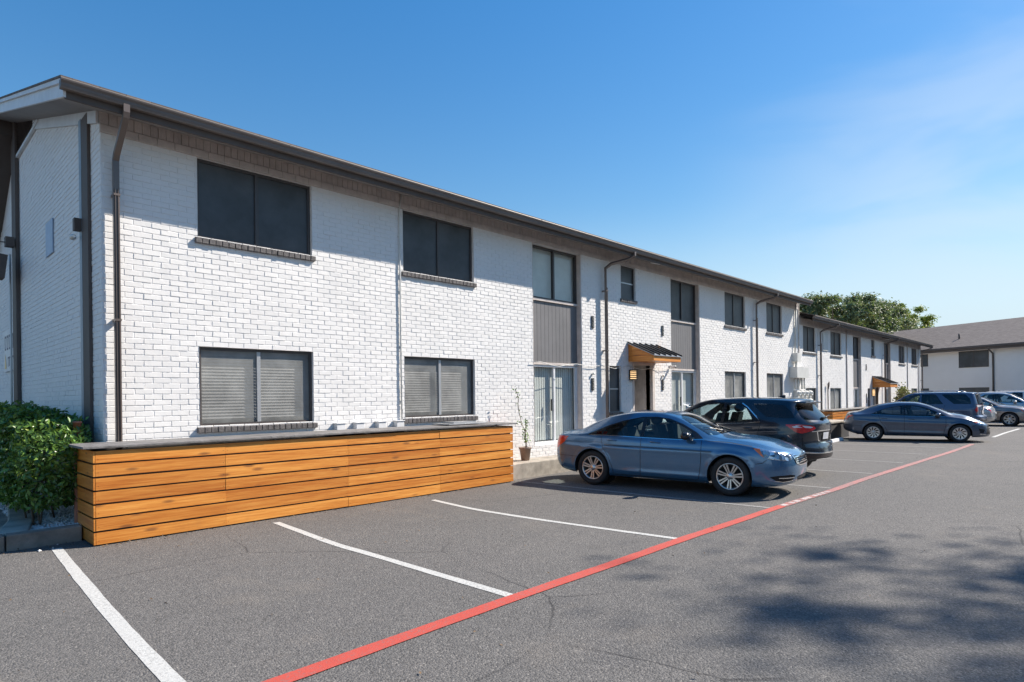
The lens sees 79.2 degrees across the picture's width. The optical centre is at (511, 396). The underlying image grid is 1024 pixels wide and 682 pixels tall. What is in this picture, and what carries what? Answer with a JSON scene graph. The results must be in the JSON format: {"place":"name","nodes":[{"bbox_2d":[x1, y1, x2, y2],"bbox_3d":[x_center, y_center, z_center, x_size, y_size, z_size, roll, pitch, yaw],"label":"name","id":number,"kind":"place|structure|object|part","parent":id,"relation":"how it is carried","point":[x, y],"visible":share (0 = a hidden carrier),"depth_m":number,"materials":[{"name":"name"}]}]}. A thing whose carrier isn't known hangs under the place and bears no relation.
{"place":"outdoors","nodes":[
{"label":"outdoors","id":0,"kind":"place"},
{"bbox_2d":[433,421,485,424],"bbox_3d":[-1.083,0.537,12.728,0.550,0.048,1.000,-1,0,44],"label":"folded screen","id":1,"kind":"object","parent":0,"point":[458,422],"visible":1,"depth_m":12.54,"materials":[{"name":"metal"}]},
{"bbox_2d":[0,421,1023,681],"bbox_3d":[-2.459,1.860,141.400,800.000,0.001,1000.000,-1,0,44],"label":"parking lot","id":2,"kind":"structure","parent":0,"point":[780,595],"depth_m":5.95,"materials":[{"name":"grey asphalt"}]},
{"bbox_2d":[0,503,34,535],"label":"kerb","id":3,"kind":"structure","parent":2,"relation":"on","point":[17,521],"depth_m":8.40,"materials":[{"name":"concrete"}]},
{"bbox_2d":[0,484,70,527],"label":"gravel bed","id":4,"kind":"object","parent":2,"relation":"on","point":[3,519],"depth_m":9.07,"materials":[{"name":"grey gravel"}]},
{"bbox_2d":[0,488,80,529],"bbox_3d":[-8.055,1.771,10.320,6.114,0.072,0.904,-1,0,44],"label":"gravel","id":5,"kind":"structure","parent":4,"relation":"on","point":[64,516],"depth_m":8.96,"materials":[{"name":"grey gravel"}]},
{"bbox_2d":[72,421,81,522],"bbox_3d":[-6.022,1.072,8.579,0.116,1.460,0.116,-1,0,44],"label":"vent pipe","id":6,"kind":"object","parent":5,"relation":"on","point":[78,424],"visible":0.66,"depth_m":8.54,"materials":[{"name":"metal"}]},
{"bbox_2d":[0,400,93,524],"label":"hedge","id":7,"kind":"object","parent":4,"relation":"on","point":[25,427],"visible":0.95,"depth_m":8.32,"materials":[{"name":"green plant"}]},
{"bbox_2d":[0,524,81,552],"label":"kerb","id":8,"kind":"structure","parent":2,"relation":"on","point":[21,540],"depth_m":7.83,"materials":[{"name":"concrete"}]},
{"bbox_2d":[51,548,185,681],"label":"parking line","id":9,"kind":"object","parent":2,"relation":"on","point":[156,663],"visible":1,"depth_m":5.01,"materials":[{"name":"white paint"}]},
{"bbox_2d":[67,422,516,545],"bbox_3d":[-2.924,1.231,10.795,0.917,1.268,7.826,-1,0,44],"label":"planter box","id":10,"kind":"object","parent":2,"relation":"on","point":[135,490],"visible":0.98,"depth_m":9.41,"materials":[{"name":"brown wood"}]},
{"bbox_2d":[274,522,511,596],"bbox_3d":[-1.781,1.847,7.392,0.192,0.001,4.965,-1,0,-45],"label":"parking line","id":11,"kind":"object","parent":2,"relation":"on","point":[458,580],"visible":1,"depth_m":6.82,"materials":[{"name":"white paint"}]},
{"bbox_2d":[0,75,813,505],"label":"apartment building","id":12,"kind":"structure","parent":2,"relation":"on","point":[168,273],"depth_m":11.42,"materials":[{"name":"white brick"}]},
{"bbox_2d":[4,328,12,371],"bbox_3d":[-11.530,-1.057,14.202,1.600,0.950,0.037,-1,0,44],"label":"wall sign","id":13,"kind":"object","parent":12,"relation":"attached to","point":[7,351],"visible":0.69,"depth_m":14.36,"materials":[{"name":"white paint"}]},
{"bbox_2d":[195,158,315,261],"bbox_3d":[-4.217,-3.040,10.250,0.186,1.330,1.992,-1,0,44],"label":"window","id":14,"kind":"structure","parent":12,"relation":"in","point":[236,205],"depth_m":10.22,"materials":[{"name":"glass"}]},
{"bbox_2d":[197,347,317,432],"bbox_3d":[-4.183,-0.112,10.250,0.185,1.335,1.992,-1,0,44],"label":"window","id":15,"kind":"structure","parent":12,"relation":"in","point":[238,386],"depth_m":10.22,"materials":[{"name":"glass"}]},
{"bbox_2d":[401,210,476,286],"bbox_3d":[-1.537,-3.072,13.027,0.186,1.330,1.992,-1,0,44],"label":"window","id":16,"kind":"structure","parent":12,"relation":"in","point":[433,247],"depth_m":13.02,"materials":[{"name":"glass"}]},
{"bbox_2d":[403,356,477,422],"bbox_3d":[-1.502,-0.144,13.027,0.185,1.335,1.992,-1,0,44],"label":"window","id":17,"kind":"structure","parent":12,"relation":"in","point":[433,386],"depth_m":13.02,"materials":[{"name":"glass"}]},
{"bbox_2d":[532,245,576,303],"bbox_3d":[1.027,-3.108,15.917,0.120,1.310,1.880,-1,0,44],"label":"window","id":18,"kind":"structure","parent":12,"relation":"in","point":[554,272],"depth_m":15.97,"materials":[{"name":"grey glass"}]},
{"bbox_2d":[534,364,577,445],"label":"sliding door","id":19,"kind":"structure","parent":12,"relation":"in","point":[555,387],"depth_m":16.09,"materials":[{"name":"white glass"}]},
{"bbox_2d":[609,366,623,414],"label":"window","id":20,"kind":"structure","parent":12,"relation":"in","point":[613,373],"depth_m":17.67,"materials":[{"name":"glass"}]},
{"bbox_2d":[620,266,637,303],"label":"window","id":21,"kind":"structure","parent":12,"relation":"in","point":[627,274],"depth_m":18.17,"materials":[{"name":"glass"}]},
{"bbox_2d":[671,279,694,322],"bbox_3d":[5.629,-3.163,20.655,0.080,1.310,1.870,-1,0,44],"label":"window","id":22,"kind":"structure","parent":12,"relation":"in","point":[682,294],"depth_m":20.75,"materials":[{"name":"grey glass"}]},
{"bbox_2d":[672,370,695,417],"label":"sliding door","id":23,"kind":"structure","parent":12,"relation":"in","point":[683,382],"depth_m":20.98,"materials":[{"name":"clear glass"}]},
{"bbox_2d":[725,371,744,407],"bbox_3d":[8.382,-0.263,23.264,0.185,1.335,1.892,-1,0,44],"label":"window","id":24,"kind":"structure","parent":12,"relation":"in","point":[734,381],"depth_m":23.28,"materials":[{"name":"glass"}]},
{"bbox_2d":[724,292,746,330],"bbox_3d":[8.361,-3.191,23.278,0.185,1.330,1.852,-1,0,44],"label":"window","id":25,"kind":"structure","parent":12,"relation":"in","point":[734,311],"depth_m":23.32,"materials":[{"name":"glass"}]},
{"bbox_2d":[767,373,781,396],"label":"window","id":26,"kind":"structure","parent":12,"relation":"in","point":[774,381],"depth_m":26.13,"materials":[{"name":"glass"}]},
{"bbox_2d":[766,302,783,336],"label":"window","id":27,"kind":"structure","parent":12,"relation":"in","point":[773,320],"depth_m":26.11,"materials":[{"name":"glass"}]},
{"bbox_2d":[262,505,785,681],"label":"red fire line","id":28,"kind":"object","parent":2,"relation":"on","point":[317,667],"visible":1,"depth_m":5.26,"materials":[{"name":"paint"}]},
{"bbox_2d":[511,455,571,479],"bbox_3d":[6.428,1.608,20.682,0.670,0.390,19.540,-1,0,44],"label":"concrete ledge","id":29,"kind":"object","parent":2,"relation":"on","point":[539,466],"depth_m":14.20,"materials":[{"name":"beige concrete"}]},
{"bbox_2d":[512,388,531,460],"bbox_3d":[0.209,0.613,14.289,0.310,1.749,0.576,-1,0,44],"label":"potted plant","id":30,"kind":"object","parent":29,"relation":"on","point":[525,451],"visible":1,"depth_m":14.30,"materials":[{"name":"green plant"}]},
{"bbox_2d":[432,500,675,538],"bbox_3d":[0.282,1.823,9.367,4.753,0.001,0.281,-1,0,42],"label":"parking line","id":31,"kind":"object","parent":2,"relation":"on","point":[555,521],"visible":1,"depth_m":9.00,"materials":[{"name":"white paint"}]},
{"bbox_2d":[524,481,769,507],"bbox_3d":[2.166,1.800,11.541,5.159,0.001,0.152,-1,0,41],"label":"parking line","id":32,"kind":"object","parent":2,"relation":"on","point":[651,495],"visible":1,"depth_m":11.21,"materials":[{"name":"paint"}]},
{"bbox_2d":[557,410,806,495],"bbox_3d":[3.283,1.052,12.551,4.879,1.560,2.250,-1,0,36],"label":"sedan","id":33,"kind":"object","parent":2,"relation":"on","point":[726,461],"visible":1,"depth_m":11.72,"materials":[{"name":"blue metal"}]},
{"bbox_3d":[2.213,0.985,12.353,0.860,1.100,0.309,-1,0,36],"label":"rear door","id":34,"kind":"part","parent":33,"relation":"part of","materials":[{"name":"blue metal"}]},
{"bbox_3d":[3.146,0.973,13.629,0.860,1.100,0.309,-1,0,36],"label":"rear door","id":35,"kind":"part","parent":33,"relation":"part of","materials":[{"name":"blue metal"}]},
{"bbox_3d":[3.041,0.977,11.755,1.170,1.115,0.311,-1,0,36],"label":"front door","id":36,"kind":"part","parent":33,"relation":"part of","materials":[{"name":"blue metal"}]},
{"bbox_2d":[645,395,833,466],"bbox_3d":[5.314,0.892,15.202,2.290,1.826,4.662,-1,0,-44],"label":"suv","id":37,"kind":"object","parent":2,"relation":"on","point":[803,424],"visible":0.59,"depth_m":13.67,"materials":[{"name":"black paint"}]},
{"bbox_3d":[4.469,0.806,14.910,0.259,1.273,1.330,-1,0,-44],"label":"front door","id":38,"kind":"part","parent":37,"relation":"part of","materials":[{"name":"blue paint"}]},
{"bbox_3d":[5.240,0.794,14.107,0.261,1.258,0.880,-1,0,-44],"label":"rear door","id":39,"kind":"part","parent":37,"relation":"part of","materials":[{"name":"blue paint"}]},
{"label":"quarter window","id":40,"kind":"part","parent":37,"relation":"part of","materials":[{"name":"black glass"}]},
{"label":"rear window","id":41,"kind":"part","parent":37,"relation":"part of","materials":[{"name":"black glass"}]},
{"bbox_2d":[787,484,828,487],"bbox_3d":[4.163,1.776,13.541,5.160,0.001,0.133,-1,0,41],"label":"parking line","id":42,"kind":"object","parent":2,"relation":"on","point":[808,486],"visible":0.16,"depth_m":12.07,"materials":[{"name":"paint"}]},
{"bbox_2d":[831,437,843,442],"bbox_3d":[12.098,1.626,23.090,0.155,0.110,1.596,-1,0,41],"label":"wheel stop","id":43,"kind":"object","parent":2,"relation":"on","point":[837,439],"visible":0.76,"depth_m":23.02,"materials":[{"name":"white paint"}]},
{"bbox_2d":[829,420,848,439],"bbox_3d":[11.929,1.342,24.223,0.990,0.690,5.100,-1,0,44],"label":"service box","id":44,"kind":"object","parent":2,"relation":"on","point":[838,430],"visible":0.05,"depth_m":24.72,"materials":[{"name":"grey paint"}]},
{"bbox_2d":[807,469,871,473],"bbox_3d":[6.141,1.752,15.590,5.160,0.001,0.135,-1,0,41],"label":"parking line","id":45,"kind":"object","parent":2,"relation":"on","point":[838,471],"visible":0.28,"depth_m":14.31,"materials":[{"name":"paint"}]},
{"bbox_2d":[820,407,865,419],"bbox_3d":[17.393,1.115,31.872,0.868,1.013,8.236,-1,0,44],"label":"planter box","id":46,"kind":"object","parent":2,"relation":"on","point":[838,414],"visible":0.3,"depth_m":29.63,"materials":[{"name":"brown wood"}]},
{"bbox_2d":[799,290,905,333],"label":"tree","id":47,"kind":"object","parent":2,"relation":"on","point":[823,305],"visible":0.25,"depth_m":57.70,"materials":[{"name":"green plant"}]},
{"bbox_2d":[821,458,902,462],"bbox_3d":[8.305,1.726,17.472,4.662,0.001,0.148,-1,0,40],"label":"parking line","id":48,"kind":"object","parent":2,"relation":"on","point":[862,460],"visible":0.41,"depth_m":16.56,"materials":[{"name":"paint"}]},
{"bbox_2d":[799,312,933,409],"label":"apartment building","id":49,"kind":"structure","parent":2,"relation":"on","point":[848,365],"depth_m":33.88,"materials":[{"name":"white brick"}]},
{"bbox_2d":[803,326,816,354],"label":"window","id":50,"kind":"structure","parent":49,"relation":"in","point":[808,332],"depth_m":29.14,"materials":[{"name":"glass"}]},
{"bbox_2d":[806,388,814,400],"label":"window","id":51,"kind":"structure","parent":49,"relation":"in","point":[812,389],"depth_m":29.54,"materials":[{"name":"glass"}]},
{"bbox_2d":[830,388,839,408],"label":"window","id":52,"kind":"structure","parent":49,"relation":"in","point":[834,392],"depth_m":31.93,"materials":[{"name":"glass"}]},
{"bbox_2d":[830,331,842,357],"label":"window","id":53,"kind":"structure","parent":49,"relation":"in","point":[834,337],"depth_m":31.94,"materials":[{"name":"glass"}]},
{"bbox_2d":[853,337,857,358],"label":"window","id":54,"kind":"structure","parent":49,"relation":"in","point":[855,340],"depth_m":34.86,"materials":[{"name":"grey glass"}]},
{"bbox_2d":[854,388,858,406],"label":"sliding door","id":55,"kind":"structure","parent":49,"relation":"in","point":[856,394],"depth_m":35.09,"materials":[{"name":"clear glass"}]},
{"bbox_2d":[868,388,869,406],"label":"window","id":56,"kind":"structure","parent":49,"relation":"in","point":[868,388],"depth_m":36.34,"materials":[{"name":"glass"}]},
{"bbox_2d":[871,340,875,357],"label":"window","id":57,"kind":"structure","parent":49,"relation":"in","point":[872,345],"depth_m":37.02,"materials":[{"name":"glass"}]},
{"bbox_2d":[884,343,887,362],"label":"window","id":58,"kind":"structure","parent":49,"relation":"in","point":[886,346],"depth_m":39.73,"materials":[{"name":"grey glass"}]},
{"bbox_2d":[899,346,905,365],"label":"window","id":59,"kind":"structure","parent":49,"relation":"in","point":[901,349],"depth_m":42.20,"materials":[{"name":"glass"}]},
{"bbox_2d":[911,348,917,366],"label":"window","id":60,"kind":"structure","parent":49,"relation":"in","point":[913,351],"depth_m":44.77,"materials":[{"name":"glass"}]},
{"bbox_2d":[829,297,923,330],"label":"tree","id":61,"kind":"object","parent":2,"relation":"on","point":[907,321],"visible":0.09,"depth_m":69.31,"materials":[{"name":"green plant"}]},
{"bbox_2d":[780,444,973,505],"bbox_3d":[10.110,1.701,15.612,16.028,0.001,0.203,-1,0,-44],"label":"red fire line","id":62,"kind":"object","parent":2,"relation":"on","point":[872,476],"visible":1,"depth_m":13.21,"materials":[{"name":"paint"}]},
{"bbox_2d":[781,491,829,505],"bbox_3d":[5.109,1.757,10.720,1.989,0.001,0.097,-1,0,-43],"label":"worn line lettering","id":63,"kind":"object","parent":62,"relation":"on","point":[803,498],"visible":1,"depth_m":10.65,"materials":[{"name":"paint"}]},
{"bbox_2d":[892,382,919,401],"bbox_3d":[24.906,0.302,38.890,2.084,2.478,2.358,-1,0,44],"label":"bush","id":64,"kind":"object","parent":2,"relation":"on","point":[902,392],"visible":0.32,"depth_m":38.63,"materials":[{"name":"green plant"}]},
{"bbox_2d":[843,402,990,441],"bbox_3d":[15.163,0.940,23.390,4.655,1.502,2.180,-1,0,29],"label":"sedan","id":65,"kind":"object","parent":2,"relation":"on","point":[869,423],"visible":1,"depth_m":22.77,"materials":[{"name":"blue metal"}]},
{"bbox_3d":[14.142,0.882,23.072,0.809,1.048,0.297,-1,0,29],"label":"rear door","id":66,"kind":"part","parent":65,"relation":"part of","materials":[{"name":"blue metal"}]},
{"bbox_3d":[15.054,0.874,22.574,1.250,1.063,0.298,-1,0,29],"label":"front door","id":67,"kind":"part","parent":65,"relation":"part of","materials":[{"name":"blue metal"}]},
{"bbox_2d":[897,303,940,328],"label":"tree","id":68,"kind":"object","parent":2,"relation":"on","point":[926,320],"visible":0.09,"depth_m":73.35,"materials":[{"name":"green plant"}]},
{"bbox_2d":[876,390,986,420],"bbox_3d":[19.577,0.691,29.480,2.370,1.911,4.820,-1,0,-44],"label":"suv","id":69,"kind":"object","parent":2,"relation":"on","point":[970,404],"visible":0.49,"depth_m":28.04,"materials":[{"name":"blue paint"}]},
{"bbox_3d":[18.654,0.522,29.224,0.257,1.260,1.110,-1,0,-44],"label":"front door","id":70,"kind":"part","parent":69,"relation":"part of","materials":[{"name":"blue paint"}]},
{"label":"rear door","id":71,"kind":"part","parent":69,"relation":"part of","materials":[{"name":"blue paint"}]},
{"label":"quarter window","id":72,"kind":"part","parent":69,"relation":"part of","materials":[{"name":"black glass"}]},
{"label":"rear window","id":73,"kind":"part","parent":69,"relation":"part of","materials":[{"name":"black glass"}]},
{"bbox_2d":[890,317,1023,397],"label":"apartment building","id":74,"kind":"structure","parent":2,"relation":"on","point":[985,356],"depth_m":49.72,"materials":[{"name":"grey paint"}]},
{"bbox_2d":[920,354,927,366],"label":"window","id":75,"kind":"structure","parent":74,"relation":"in","point":[925,356],"depth_m":52.58,"materials":[{"name":"grey glass"}]},
{"bbox_2d":[959,350,988,367],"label":"window","id":76,"kind":"structure","parent":74,"relation":"in","point":[980,358],"depth_m":48.82,"materials":[{"name":"grey glass"}]},
{"bbox_2d":[959,387,988,397],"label":"window","id":77,"kind":"structure","parent":74,"relation":"in","point":[976,389],"depth_m":48.69,"materials":[{"name":"grey glass"}]},
{"bbox_2d":[978,392,1023,406],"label":"suv","id":78,"kind":"object","parent":2,"relation":"on","point":[1019,401],"visible":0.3,"depth_m":35.99,"materials":[{"name":"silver metal"}]},
{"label":"front door","id":79,"kind":"part","parent":78,"relation":"part of","materials":[{"name":"silver metal"}]},
{"bbox_2d":[981,397,1023,425],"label":"sedan","id":80,"kind":"object","parent":2,"relation":"on","point":[1010,415],"visible":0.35,"depth_m":31.78,"materials":[{"name":"grey paint"}]},
{"bbox_2d":[984,390,1023,401],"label":"suv","id":81,"kind":"object","parent":2,"relation":"on","point":[1004,398],"visible":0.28,"depth_m":41.29,"materials":[{"name":"white paint"}]},
{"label":"rear door","id":82,"kind":"part","parent":81,"relation":"part of","materials":[{"name":"white paint"}]},
{"bbox_2d":[993,429,1018,436],"bbox_3d":[21.529,1.568,26.912,7.404,0.001,0.172,-1,0,-44],"label":"parking line","id":83,"kind":"object","parent":2,"relation":"on","point":[1005,433],"visible":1,"depth_m":26.33,"materials":[{"name":"white paint"}]},
{"bbox_2d":[0,0,1023,326],"label":"sky","id":84,"kind":"structure","parent":0,"point":[795,147],"materials":[{"name":"blue"}]},
{"bbox_2d":[982,405,996,422],"bbox_3d":[21.942,0.859,31.787,4.655,1.502,2.180,-1,0,44],"label":"sedan","id":85,"kind":"object","parent":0,"point":[990,412],"visible":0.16,"depth_m":29.80,"materials":[{"name":"silver metal"}]}
]}

